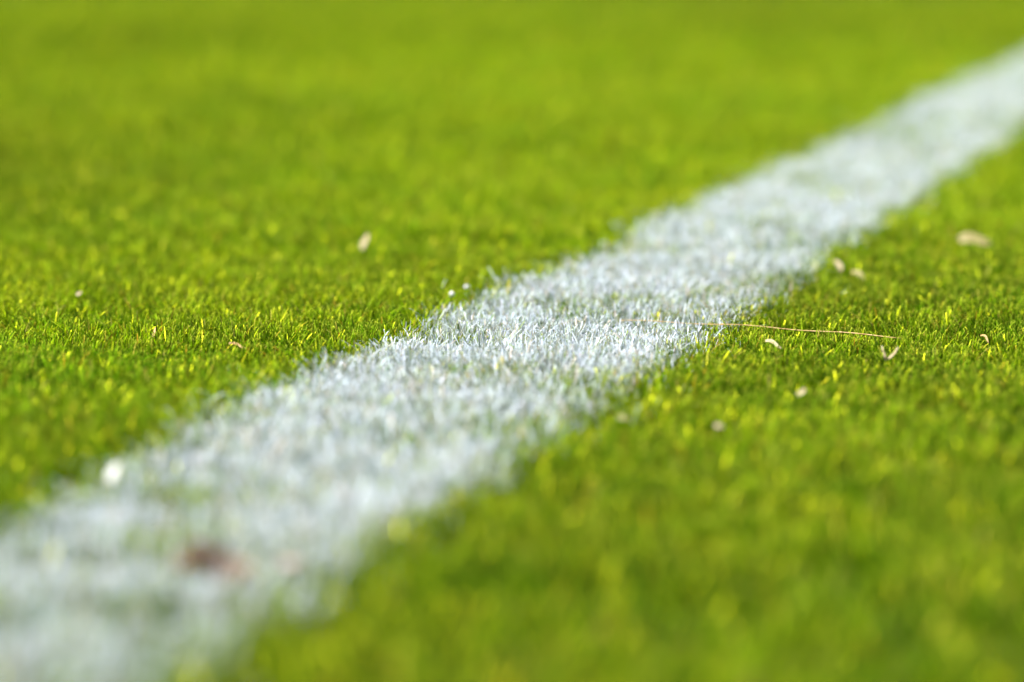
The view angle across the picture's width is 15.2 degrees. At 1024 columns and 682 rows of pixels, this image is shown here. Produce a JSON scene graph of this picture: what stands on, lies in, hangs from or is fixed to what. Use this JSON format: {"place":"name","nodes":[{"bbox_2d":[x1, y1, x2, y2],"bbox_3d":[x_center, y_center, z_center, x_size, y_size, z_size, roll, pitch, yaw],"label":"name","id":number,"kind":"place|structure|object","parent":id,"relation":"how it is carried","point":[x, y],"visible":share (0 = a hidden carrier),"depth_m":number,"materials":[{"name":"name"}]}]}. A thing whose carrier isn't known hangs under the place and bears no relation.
{"place":"outdoors","nodes":[
{"label":"outdoors","id":0,"kind":"place"},
{"bbox_2d":[0,0,1023,681],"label":"ground","id":1,"kind":"structure","parent":0,"point":[524,588],"depth_m":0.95,"materials":[{"name":"green plant"}]},
{"bbox_2d":[162,540,252,587],"bbox_3d":[-0.076,0.056,0.953,0.022,0.012,0.011,-2,7,-18],"label":"withered leaf","id":2,"kind":"object","parent":1,"relation":"on","point":[195,554],"visible":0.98,"depth_m":0.96,"materials":[{"name":"plant"}]},
{"bbox_2d":[281,559,305,568],"bbox_3d":[-0.056,0.057,0.975,0.007,0.002,0.005,0,7,0],"label":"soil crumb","id":3,"kind":"object","parent":1,"relation":"on","point":[288,563],"visible":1,"depth_m":0.97,"materials":[{"name":"beige soil"}]},
{"bbox_2d":[360,234,368,249],"bbox_3d":[-0.070,-0.047,1.830,0.004,0.008,0.004,0,7,0],"label":"grass clipping","id":4,"kind":"object","parent":1,"relation":"on","point":[364,242],"depth_m":1.83},
{"bbox_2d":[0,51,1023,681],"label":"painted line","id":5,"kind":"object","parent":1,"relation":"on","point":[392,381],"visible":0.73,"depth_m":1.27,"materials":[{"name":"white paint"}]},
{"bbox_2d":[106,463,118,483],"bbox_3d":[-0.114,0.038,1.093,0.004,0.006,0.003,0,7,0],"label":"paint fleck","id":6,"kind":"object","parent":5,"relation":"on","point":[111,474],"visible":1,"depth_m":1.09},
{"bbox_2d":[621,320,900,338],"bbox_3d":[0.097,-0.005,1.520,0.124,0.002,0.002,4,8,30],"label":"dry straw","id":7,"kind":"object","parent":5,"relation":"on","point":[769,327],"visible":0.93,"depth_m":1.52,"materials":[{"name":"beige plant"}]},
{"bbox_2d":[765,339,781,348],"bbox_3d":[0.100,0.001,1.461,0.007,0.004,0.003,0,7,0],"label":"grass clipping","id":8,"kind":"object","parent":1,"relation":"on","point":[770,341],"depth_m":1.46},
{"bbox_2d":[796,388,805,395],"bbox_3d":[0.099,0.018,1.313,0.003,0.003,0.003,0,7,0],"label":"grass clipping","id":9,"kind":"object","parent":1,"relation":"on","point":[803,390],"depth_m":1.31},
{"bbox_2d":[834,260,842,271],"bbox_3d":[0.150,-0.035,1.762,0.004,0.005,0.004,0,7,0],"label":"grass clipping","id":10,"kind":"object","parent":1,"relation":"on","point":[839,264],"depth_m":1.76},
{"bbox_2d":[851,270,864,278],"bbox_3d":[0.158,-0.029,1.743,0.007,0.005,0.006,0,7,0],"label":"grass clipping","id":11,"kind":"object","parent":1,"relation":"on","point":[857,272],"depth_m":1.74,"materials":[{"name":"plant"}]},
{"bbox_2d":[881,346,898,359],"bbox_3d":[0.139,0.004,1.407,0.006,0.005,0.002,0,7,0],"label":"forked clipping","id":12,"kind":"object","parent":1,"relation":"on","point":[890,356],"visible":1,"depth_m":1.41},
{"bbox_2d":[958,233,991,245],"bbox_3d":[0.226,-0.050,1.873,0.017,0.006,0.005,0,7,0],"label":"grass clipping","id":13,"kind":"object","parent":1,"relation":"on","point":[971,238],"depth_m":1.87,"materials":[{"name":"plant"}]},
{"bbox_2d":[617,414,629,419],"bbox_3d":[0.036,0.025,1.246,0.005,0.002,0.002,0,7,0],"label":"grass clipping","id":14,"kind":"object","parent":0,"point":[622,416],"depth_m":1.25}
]}

